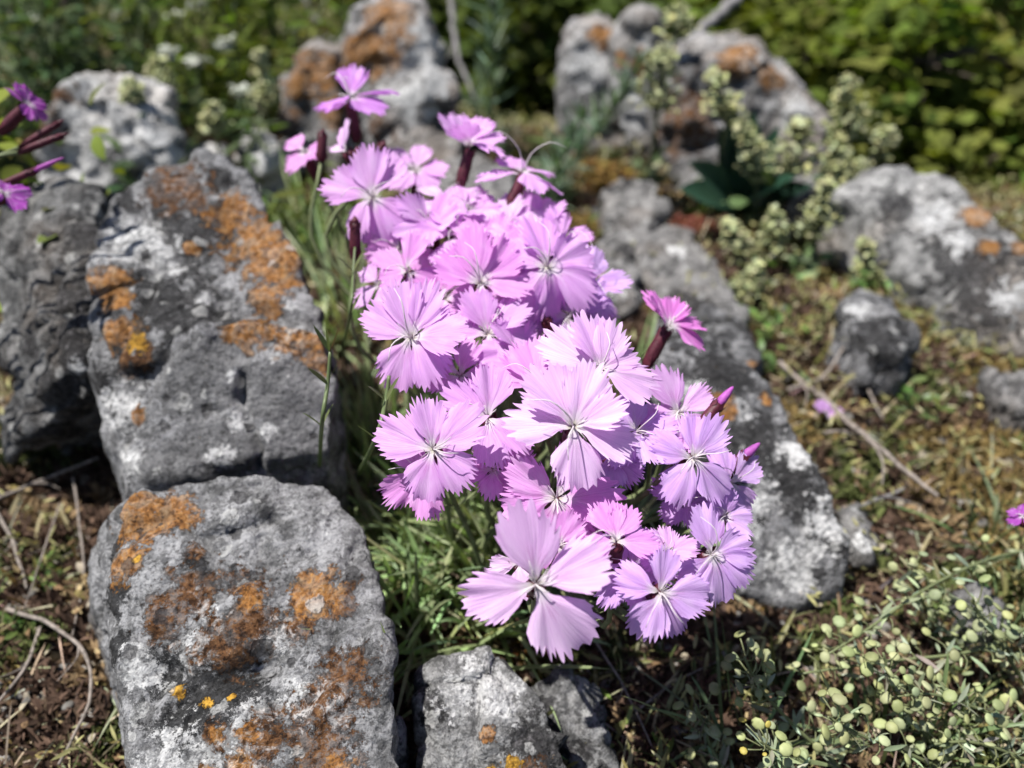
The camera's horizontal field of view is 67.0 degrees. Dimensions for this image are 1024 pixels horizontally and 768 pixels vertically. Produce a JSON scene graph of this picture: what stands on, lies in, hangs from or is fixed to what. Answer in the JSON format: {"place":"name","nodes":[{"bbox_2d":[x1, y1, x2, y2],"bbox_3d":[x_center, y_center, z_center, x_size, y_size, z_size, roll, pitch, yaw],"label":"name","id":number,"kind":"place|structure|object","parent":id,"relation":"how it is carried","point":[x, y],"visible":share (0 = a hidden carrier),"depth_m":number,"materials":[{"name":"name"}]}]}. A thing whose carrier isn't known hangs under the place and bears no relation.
{"place":"outdoors","nodes":[
{"label":"outdoors","id":0,"kind":"place"},
{"bbox_2d":[0,3,1023,767],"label":"ground","id":1,"kind":"structure","parent":0,"point":[70,599],"depth_m":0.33,"materials":[{"name":"green plant"}]},
{"bbox_2d":[0,0,90,183],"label":"herb","id":2,"kind":"object","parent":1,"relation":"on","point":[66,68],"visible":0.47,"depth_m":0.57,"materials":[{"name":"green plant"}]},
{"bbox_2d":[0,0,91,136],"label":"herb","id":3,"kind":"object","parent":1,"relation":"on","point":[39,4],"visible":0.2,"depth_m":0.62,"materials":[{"name":"green plant"}]},
{"bbox_2d":[0,175,113,464],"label":"rock","id":4,"kind":"object","parent":1,"relation":"on","point":[46,337],"visible":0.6,"depth_m":0.32,"materials":[{"name":"stone"}]},
{"bbox_2d":[0,82,124,310],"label":"leafy plant","id":5,"kind":"object","parent":1,"relation":"on","point":[97,146],"visible":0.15,"depth_m":0.35,"materials":[{"name":"green plant"}]},
{"bbox_2d":[0,0,172,121],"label":"herb","id":6,"kind":"object","parent":1,"relation":"on","point":[89,53],"visible":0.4,"depth_m":0.58,"materials":[{"name":"green plant"}]},
{"bbox_2d":[34,72,190,196],"bbox_3d":[-0.265,-0.165,0.519,0.100,0.078,0.104,0,40,0],"label":"rock","id":7,"kind":"object","parent":1,"relation":"on","point":[154,136],"visible":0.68,"depth_m":0.50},
{"bbox_2d":[54,0,252,127],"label":"herb","id":8,"kind":"object","parent":1,"relation":"on","point":[107,37],"visible":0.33,"depth_m":0.67,"materials":[{"name":"green plant"}]},
{"bbox_2d":[57,88,288,190],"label":"herb","id":9,"kind":"object","parent":1,"relation":"on","point":[126,165],"visible":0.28,"depth_m":0.53,"materials":[{"name":"green plant"}]},
{"bbox_2d":[85,148,352,513],"bbox_3d":[-0.125,0.000,0.320,0.094,0.143,0.144,-18,43,-20],"label":"rock","id":10,"kind":"object","parent":1,"relation":"on","point":[207,349],"visible":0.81,"depth_m":0.29,"materials":[{"name":"stone"}]},
{"bbox_2d":[129,0,332,139],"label":"herb","id":11,"kind":"object","parent":1,"relation":"on","point":[216,76],"visible":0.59,"depth_m":0.64,"materials":[{"name":"green plant"}]},
{"bbox_2d":[87,475,398,767],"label":"rock","id":12,"kind":"object","parent":1,"relation":"on","point":[212,603],"visible":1,"depth_m":0.22,"materials":[{"name":"stone"}]},
{"bbox_2d":[234,126,286,202],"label":"stone","id":13,"kind":"object","parent":1,"relation":"on","point":[265,169],"visible":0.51,"depth_m":0.55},
{"bbox_2d":[193,0,351,105],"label":"herb","id":14,"kind":"object","parent":1,"relation":"on","point":[272,11],"visible":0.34,"depth_m":0.69,"materials":[{"name":"green plant"}]},
{"bbox_2d":[245,47,305,176],"bbox_3d":[-0.177,-0.191,0.568,0.040,0.106,0.045,0,40,0],"label":"seed spike","id":15,"kind":"object","parent":1,"relation":"on","point":[265,88],"visible":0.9,"depth_m":0.55,"materials":[{"name":"green plant"}]},
{"bbox_2d":[250,162,358,256],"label":"herb","id":16,"kind":"object","parent":1,"relation":"on","point":[273,207],"visible":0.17,"depth_m":0.49,"materials":[{"name":"green plant"}]},
{"bbox_2d":[274,38,347,174],"bbox_3d":[-0.151,-0.214,0.595,0.060,0.085,0.093,0,40,0],"label":"rock","id":17,"kind":"object","parent":1,"relation":"on","point":[306,86],"visible":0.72,"depth_m":0.58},
{"bbox_2d":[260,139,391,277],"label":"leaf tuft","id":18,"kind":"object","parent":1,"relation":"on","point":[342,213],"visible":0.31,"depth_m":0.49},
{"bbox_2d":[283,195,376,366],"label":"leaf tuft","id":19,"kind":"object","parent":1,"relation":"on","point":[326,292],"visible":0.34,"depth_m":0.43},
{"bbox_2d":[283,134,379,424],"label":"pink flower","id":20,"kind":"object","parent":1,"relation":"on","point":[295,162],"visible":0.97,"depth_m":0.31,"materials":[{"name":"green plant"}]},
{"bbox_2d":[313,63,409,401],"bbox_3d":[-0.061,-0.052,0.338,0.038,0.160,0.054,0,40,0],"label":"pink flower","id":21,"kind":"object","parent":1,"relation":"on","point":[353,79],"visible":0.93,"depth_m":0.30,"materials":[{"name":"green plant"}]},
{"bbox_2d":[317,142,410,417],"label":"pink flower","id":22,"kind":"object","parent":1,"relation":"on","point":[372,172],"visible":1,"depth_m":0.27,"materials":[{"name":"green plant"}]},
{"bbox_2d":[339,0,462,169],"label":"rock","id":23,"kind":"object","parent":1,"relation":"on","point":[399,47],"visible":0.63,"depth_m":0.58,"materials":[{"name":"stone"}]},
{"bbox_2d":[371,227,455,523],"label":"pink flower","id":24,"kind":"object","parent":1,"relation":"on","point":[387,261],"visible":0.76,"depth_m":0.25,"materials":[{"name":"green plant"}]},
{"bbox_2d":[323,325,503,534],"bbox_3d":[-0.062,0.003,0.345,0.127,0.084,0.140,0,40,0],"label":"leaf tuft","id":25,"kind":"object","parent":1,"relation":"on","point":[364,409],"visible":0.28,"depth_m":0.35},
{"bbox_2d":[358,277,474,550],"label":"pink flower","id":26,"kind":"object","parent":1,"relation":"on","point":[406,311],"visible":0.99,"depth_m":0.22,"materials":[{"name":"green plant"}]},
{"bbox_2d":[345,454,489,717],"bbox_3d":[-0.039,0.068,0.279,0.115,0.056,0.099,26,46,27],"label":"leaf tuft","id":27,"kind":"object","parent":1,"relation":"on","point":[397,618],"visible":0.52,"depth_m":0.28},
{"bbox_2d":[385,144,449,400],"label":"pink flower","id":28,"kind":"object","parent":1,"relation":"on","point":[426,175],"visible":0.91,"depth_m":0.30,"materials":[{"name":"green plant"}]},
{"bbox_2d":[377,434,463,577],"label":"pink flower","id":29,"kind":"object","parent":1,"relation":"on","point":[394,492],"visible":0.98,"depth_m":0.21,"materials":[{"name":"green plant"}]},
{"bbox_2d":[341,338,503,606],"bbox_3d":[-0.050,0.026,0.344,0.137,0.094,0.138,20,44,22],"label":"leaf tuft","id":30,"kind":"object","parent":1,"relation":"on","point":[351,449],"visible":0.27,"depth_m":0.34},
{"bbox_2d":[347,446,502,644],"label":"leaf tuft","id":31,"kind":"object","parent":1,"relation":"on","point":[362,524],"visible":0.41,"depth_m":0.30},
{"bbox_2d":[392,189,461,374],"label":"pink flower","id":32,"kind":"object","parent":1,"relation":"on","point":[411,206],"visible":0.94,"depth_m":0.27,"materials":[{"name":"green plant"}]},
{"bbox_2d":[372,393,488,572],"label":"pink flower","id":33,"kind":"object","parent":1,"relation":"on","point":[433,473],"visible":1,"depth_m":0.20,"materials":[{"name":"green plant"}]},
{"bbox_2d":[309,517,606,760],"bbox_3d":[-0.008,0.078,0.263,0.088,0.088,0.117,10,41,12],"label":"leaf tuft","id":34,"kind":"object","parent":1,"relation":"on","point":[413,589],"visible":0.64,"depth_m":0.27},
{"bbox_2d":[437,110,505,242],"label":"pink flower","id":35,"kind":"object","parent":1,"relation":"on","point":[465,130],"visible":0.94,"depth_m":0.28,"materials":[{"name":"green plant"}]},
{"bbox_2d":[353,449,597,672],"bbox_3d":[-0.022,0.060,0.284,0.118,0.070,0.111,26,47,28],"label":"leaf tuft","id":36,"kind":"object","parent":1,"relation":"on","point":[433,530],"visible":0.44,"depth_m":0.29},
{"bbox_2d":[438,153,516,219],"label":"stone","id":37,"kind":"object","parent":1,"relation":"on","point":[498,188],"visible":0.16,"depth_m":0.53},
{"bbox_2d":[432,222,533,512],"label":"pink flower","id":38,"kind":"object","parent":1,"relation":"on","point":[477,258],"visible":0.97,"depth_m":0.24,"materials":[{"name":"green plant"}]},
{"bbox_2d":[439,361,533,555],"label":"pink flower","id":39,"kind":"object","parent":1,"relation":"on","point":[489,389],"visible":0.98,"depth_m":0.21,"materials":[{"name":"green plant"}]},
{"bbox_2d":[367,522,609,732],"bbox_3d":[-0.009,0.073,0.267,0.104,0.068,0.074,11,41,13],"label":"leaf tuft","id":40,"kind":"object","parent":1,"relation":"on","point":[460,553],"visible":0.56,"depth_m":0.27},
{"bbox_2d":[411,646,568,767],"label":"rock","id":41,"kind":"object","parent":1,"relation":"on","point":[481,707],"visible":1,"depth_m":0.23,"materials":[{"name":"stone"}]},
{"bbox_2d":[457,0,523,158],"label":"feathery plant","id":42,"kind":"object","parent":1,"relation":"on","point":[493,41],"visible":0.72,"depth_m":0.58,"materials":[{"name":"green plant"}]},
{"bbox_2d":[455,286,537,414],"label":"pink flower","id":43,"kind":"object","parent":1,"relation":"on","point":[480,308],"visible":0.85,"depth_m":0.24,"materials":[{"name":"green plant"}]},
{"bbox_2d":[0,62,1023,767],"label":"leaf litter","id":44,"kind":"object","parent":1,"relation":"on","point":[54,656],"visible":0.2,"depth_m":0.29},
{"bbox_2d":[0,57,1023,767],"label":"ground cover","id":45,"kind":"object","parent":1,"relation":"on","point":[594,657],"visible":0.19,"depth_m":0.41,"materials":[{"name":"green plant"}]},
{"bbox_2d":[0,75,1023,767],"bbox_3d":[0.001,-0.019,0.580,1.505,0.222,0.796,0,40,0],"label":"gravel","id":46,"kind":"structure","parent":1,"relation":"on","point":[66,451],"depth_m":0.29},
{"bbox_2d":[470,131,566,368],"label":"pink flower","id":47,"kind":"object","parent":1,"relation":"on","point":[537,184],"visible":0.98,"depth_m":0.28,"materials":[{"name":"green plant"}]},
{"bbox_2d":[481,334,571,554],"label":"pink flower","id":48,"kind":"object","parent":1,"relation":"on","point":[517,360],"visible":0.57,"depth_m":0.22,"materials":[{"name":"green plant"}]},
{"bbox_2d":[457,497,617,662],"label":"pink flower","id":49,"kind":"object","parent":1,"relation":"on","point":[528,540],"visible":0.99,"depth_m":0.18,"materials":[{"name":"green plant"}]},
{"bbox_2d":[505,213,599,408],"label":"pink flower","id":50,"kind":"object","parent":1,"relation":"on","point":[571,281],"visible":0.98,"depth_m":0.25,"materials":[{"name":"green plant"}]},
{"bbox_2d":[467,358,642,567],"bbox_3d":[0.006,0.042,0.240,0.030,0.130,0.063,-24,46,-26],"label":"pink flower","id":51,"kind":"object","parent":1,"relation":"on","point":[580,400],"visible":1,"depth_m":0.20,"materials":[{"name":"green plant"}]},
{"bbox_2d":[498,436,626,544],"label":"pink flower","id":52,"kind":"object","parent":1,"relation":"on","point":[528,479],"visible":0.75,"depth_m":0.20,"materials":[{"name":"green plant"}]},
{"bbox_2d":[521,95,604,209],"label":"feathery plant","id":53,"kind":"object","parent":1,"relation":"on","point":[572,128],"visible":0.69,"depth_m":0.52,"materials":[{"name":"green plant"}]},
{"bbox_2d":[426,0,719,126],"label":"bush","id":54,"kind":"object","parent":1,"relation":"on","point":[537,41],"visible":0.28,"depth_m":0.97,"materials":[{"name":"green plant"}]},
{"bbox_2d":[531,663,620,767],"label":"stone","id":55,"kind":"object","parent":1,"relation":"on","point":[570,698],"visible":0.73,"depth_m":0.24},
{"bbox_2d":[555,11,623,153],"bbox_3d":[0.068,-0.242,0.646,0.064,0.110,0.109,0,40,0],"label":"rock","id":56,"kind":"object","parent":1,"relation":"on","point":[583,49],"visible":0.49,"depth_m":0.62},
{"bbox_2d":[526,43,654,205],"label":"feathery plant","id":57,"kind":"object","parent":1,"relation":"on","point":[600,121],"visible":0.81,"depth_m":0.53,"materials":[{"name":"green plant"}]},
{"bbox_2d":[523,497,660,628],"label":"pink flower","id":58,"kind":"object","parent":1,"relation":"on","point":[614,521],"visible":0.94,"depth_m":0.19,"materials":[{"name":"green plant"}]},
{"bbox_2d":[534,309,662,475],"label":"pink flower","id":59,"kind":"object","parent":1,"relation":"on","point":[598,340],"visible":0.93,"depth_m":0.21,"materials":[{"name":"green plant"}]},
{"bbox_2d":[596,253,643,319],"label":"stone","id":60,"kind":"object","parent":1,"relation":"on","point":[627,302],"visible":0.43,"depth_m":0.45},
{"bbox_2d":[553,290,706,490],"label":"pink flower","id":61,"kind":"object","parent":1,"relation":"on","point":[672,310],"visible":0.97,"depth_m":0.25,"materials":[{"name":"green plant"}]},
{"bbox_2d":[592,177,672,239],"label":"stone","id":62,"kind":"object","parent":1,"relation":"on","point":[629,204],"visible":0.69,"depth_m":0.51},
{"bbox_2d":[607,3,666,162],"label":"rock","id":63,"kind":"object","parent":1,"relation":"on","point":[636,24],"visible":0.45,"depth_m":0.60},
{"bbox_2d":[604,393,677,469],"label":"pink flower","id":64,"kind":"object","parent":1,"relation":"on","point":[635,416],"visible":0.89,"depth_m":0.21,"materials":[{"name":"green plant"}]},
{"bbox_2d":[617,41,681,198],"bbox_3d":[0.098,-0.175,0.533,0.037,0.117,0.043,-18,43,-20],"label":"seed spike","id":65,"kind":"object","parent":1,"relation":"on","point":[660,60],"visible":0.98,"depth_m":0.51,"materials":[{"name":"green plant"}]},
{"bbox_2d":[591,544,711,642],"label":"pink flower","id":66,"kind":"object","parent":1,"relation":"on","point":[661,610],"visible":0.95,"depth_m":0.19,"materials":[{"name":"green plant"}]},
{"bbox_2d":[547,501,756,608],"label":"pink flower","id":67,"kind":"object","parent":1,"relation":"on","point":[734,555],"visible":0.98,"depth_m":0.20,"materials":[{"name":"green plant"}]},
{"bbox_2d":[496,0,815,126],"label":"bush","id":68,"kind":"object","parent":1,"relation":"on","point":[540,72],"visible":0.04,"depth_m":1.04,"materials":[{"name":"green plant"}]},
{"bbox_2d":[627,363,715,497],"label":"pink flower","id":69,"kind":"object","parent":1,"relation":"on","point":[698,397],"visible":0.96,"depth_m":0.23,"materials":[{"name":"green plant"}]},
{"bbox_2d":[631,411,733,524],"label":"pink flower","id":70,"kind":"object","parent":1,"relation":"on","point":[681,482],"visible":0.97,"depth_m":0.21,"materials":[{"name":"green plant"}]},
{"bbox_2d":[633,225,750,327],"bbox_3d":[0.103,-0.055,0.466,0.054,0.038,0.123,-6,40,-8],"label":"stone","id":71,"kind":"object","parent":1,"relation":"on","point":[674,260],"visible":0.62,"depth_m":0.46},
{"bbox_2d":[636,446,763,535],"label":"pink flower","id":72,"kind":"object","parent":1,"relation":"on","point":[749,471],"visible":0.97,"depth_m":0.22,"materials":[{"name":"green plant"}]},
{"bbox_2d":[672,682,734,767],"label":"pod plant","id":73,"kind":"object","parent":1,"relation":"on","point":[713,731],"visible":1,"depth_m":0.24,"materials":[{"name":"green plant"}]},
{"bbox_2d":[648,300,763,376],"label":"stone","id":74,"kind":"object","parent":1,"relation":"on","point":[732,335],"visible":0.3,"depth_m":0.41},
{"bbox_2d":[683,65,748,218],"bbox_3d":[0.147,-0.156,0.524,0.049,0.116,0.036,14,42,16],"label":"seed spike","id":75,"kind":"object","parent":1,"relation":"on","point":[722,104],"visible":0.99,"depth_m":0.50,"materials":[{"name":"green plant"}]},
{"bbox_2d":[619,603,833,766],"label":"leaf tuft","id":76,"kind":"object","parent":1,"relation":"on","point":[770,718],"visible":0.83,"depth_m":0.25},
{"bbox_2d":[628,335,849,614],"bbox_3d":[0.087,0.044,0.324,0.061,0.079,0.119,-12,42,-14],"label":"rock","id":77,"kind":"object","parent":1,"relation":"on","point":[800,540],"visible":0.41,"depth_m":0.30,"materials":[{"name":"stone"}]},
{"bbox_2d":[645,30,833,190],"bbox_3d":[0.176,-0.217,0.609,0.146,0.105,0.135,0,40,0],"label":"rock","id":78,"kind":"object","parent":1,"relation":"on","point":[774,91],"visible":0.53,"depth_m":0.57,"materials":[{"name":"stone"}]},
{"bbox_2d":[679,110,813,216],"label":"broad leaf plant","id":79,"kind":"object","parent":1,"relation":"on","point":[715,185],"visible":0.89,"depth_m":0.52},
{"bbox_2d":[722,117,778,237],"bbox_3d":[0.163,-0.135,0.514,0.041,0.086,0.046,-26,47,-28],"label":"seed spike","id":80,"kind":"object","parent":1,"relation":"on","point":[751,151],"visible":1,"depth_m":0.50,"materials":[{"name":"green plant"}]},
{"bbox_2d":[577,0,938,110],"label":"bush","id":81,"kind":"object","parent":1,"relation":"on","point":[748,15],"visible":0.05,"depth_m":0.89,"materials":[{"name":"green plant"}]},
{"bbox_2d":[736,717,809,767],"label":"pod plant","id":82,"kind":"object","parent":1,"relation":"on","point":[783,752],"visible":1,"depth_m":0.22,"materials":[{"name":"green plant"}]},
{"bbox_2d":[750,204,800,271],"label":"seed spike","id":83,"kind":"object","parent":1,"relation":"on","point":[775,226],"visible":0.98,"depth_m":0.47,"materials":[{"name":"green plant"}]},
{"bbox_2d":[721,630,849,767],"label":"pod plant","id":84,"kind":"object","parent":1,"relation":"on","point":[766,678],"visible":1,"depth_m":0.23,"materials":[{"name":"green plant"}]},
{"bbox_2d":[756,115,825,243],"bbox_3d":[0.180,-0.128,0.504,0.040,0.091,0.040,0,40,0],"label":"seed spike","id":85,"kind":"object","parent":1,"relation":"on","point":[797,145],"visible":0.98,"depth_m":0.48,"materials":[{"name":"green plant"}]},
{"bbox_2d":[768,176,843,278],"bbox_3d":[0.178,-0.089,0.472,0.038,0.076,0.032,24,46,26],"label":"seed spike","id":86,"kind":"object","parent":1,"relation":"on","point":[818,215],"visible":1,"depth_m":0.47,"materials":[{"name":"green plant"}]},
{"bbox_2d":[819,134,873,215],"bbox_3d":[0.217,-0.124,0.503,0.053,0.082,0.051,0,40,0],"label":"seed spike","id":87,"kind":"object","parent":1,"relation":"on","point":[842,167],"visible":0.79,"depth_m":0.48,"materials":[{"name":"green plant"}]},
{"bbox_2d":[811,72,883,205],"bbox_3d":[0.225,-0.153,0.522,0.042,0.107,0.043,0,40,0],"label":"seed spike","id":88,"kind":"object","parent":1,"relation":"on","point":[848,116],"visible":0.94,"depth_m":0.50,"materials":[{"name":"green plant"}]},
{"bbox_2d":[835,502,878,570],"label":"stone","id":89,"kind":"object","parent":1,"relation":"on","point":[861,550],"visible":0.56,"depth_m":0.31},
{"bbox_2d":[691,0,1023,116],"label":"bush","id":90,"kind":"object","parent":1,"relation":"on","point":[765,23],"visible":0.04,"depth_m":0.85,"materials":[{"name":"green plant"}]},
{"bbox_2d":[755,0,988,172],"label":"bush","id":91,"kind":"object","parent":1,"relation":"on","point":[842,19],"visible":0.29,"depth_m":0.73,"materials":[{"name":"green plant"}]},
{"bbox_2d":[825,288,921,403],"bbox_3d":[0.185,-0.018,0.409,0.042,0.054,0.075,0,40,0],"label":"stone","id":92,"kind":"object","parent":1,"relation":"on","point":[881,341],"visible":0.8,"depth_m":0.39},
{"bbox_2d":[814,687,955,767],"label":"pod plant","id":93,"kind":"object","parent":1,"relation":"on","point":[896,725],"visible":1,"depth_m":0.22,"materials":[{"name":"green plant"}]},
{"bbox_2d":[756,633,1023,767],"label":"leaf tuft","id":94,"kind":"object","parent":1,"relation":"on","point":[937,705],"visible":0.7,"depth_m":0.25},
{"bbox_2d":[860,640,941,760],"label":"pod plant","id":95,"kind":"object","parent":1,"relation":"on","point":[898,704],"visible":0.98,"depth_m":0.23,"materials":[{"name":"green plant"}]},
{"bbox_2d":[785,604,1023,694],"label":"pod plant","id":96,"kind":"object","parent":1,"relation":"on","point":[954,654],"visible":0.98,"depth_m":0.25,"materials":[{"name":"green plant"}]},
{"bbox_2d":[798,0,1023,191],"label":"bush","id":97,"kind":"object","parent":1,"relation":"on","point":[941,148],"visible":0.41,"depth_m":0.67,"materials":[{"name":"green plant"}]},
{"bbox_2d":[800,1,1023,101],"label":"bush","id":98,"kind":"object","parent":1,"relation":"on","point":[948,56],"depth_m":0.68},
{"bbox_2d":[811,534,1023,667],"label":"pod plant","id":99,"kind":"object","parent":1,"relation":"on","point":[884,614],"visible":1,"depth_m":0.25,"materials":[{"name":"green plant"}]},
{"bbox_2d":[817,166,1023,362],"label":"rock","id":100,"kind":"object","parent":1,"relation":"on","point":[937,238],"visible":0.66,"depth_m":0.44,"materials":[{"name":"stone"}]},
{"bbox_2d":[842,0,1023,101],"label":"bush","id":101,"kind":"object","parent":1,"relation":"on","point":[1000,13],"visible":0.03,"depth_m":0.82,"materials":[{"name":"green plant"}]},
{"bbox_2d":[888,551,988,659],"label":"pod plant","id":102,"kind":"object","parent":1,"relation":"on","point":[915,575],"visible":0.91,"depth_m":0.27,"materials":[{"name":"green plant"}]},
{"bbox_2d":[880,665,1023,742],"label":"pod plant","id":103,"kind":"object","parent":1,"relation":"on","point":[1004,702],"visible":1,"depth_m":0.23,"materials":[{"name":"green plant"}]},
{"bbox_2d":[892,56,1023,190],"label":"bush","id":104,"kind":"object","parent":1,"relation":"on","point":[1011,95],"visible":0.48,"depth_m":0.66,"materials":[{"name":"green plant"}]},
{"bbox_2d":[894,451,1023,585],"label":"leaf tuft","id":105,"kind":"object","parent":1,"relation":"on","point":[994,513],"visible":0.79,"depth_m":0.32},
{"bbox_2d":[919,708,1023,767],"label":"pod plant","id":106,"kind":"object","parent":1,"relation":"on","point":[966,743],"visible":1,"depth_m":0.23,"materials":[{"name":"green plant"}]},
{"bbox_2d":[949,574,1023,693],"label":"pod plant","id":107,"kind":"object","parent":1,"relation":"on","point":[981,622],"visible":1,"depth_m":0.25,"materials":[{"name":"green plant"}]},
{"bbox_2d":[976,366,1023,434],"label":"stone","id":108,"kind":"object","parent":1,"relation":"on","point":[1002,394],"visible":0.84,"depth_m":0.38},
{"bbox_2d":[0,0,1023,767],"bbox_3d":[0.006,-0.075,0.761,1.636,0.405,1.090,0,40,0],"label":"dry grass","id":109,"kind":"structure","parent":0,"point":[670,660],"depth_m":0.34,"materials":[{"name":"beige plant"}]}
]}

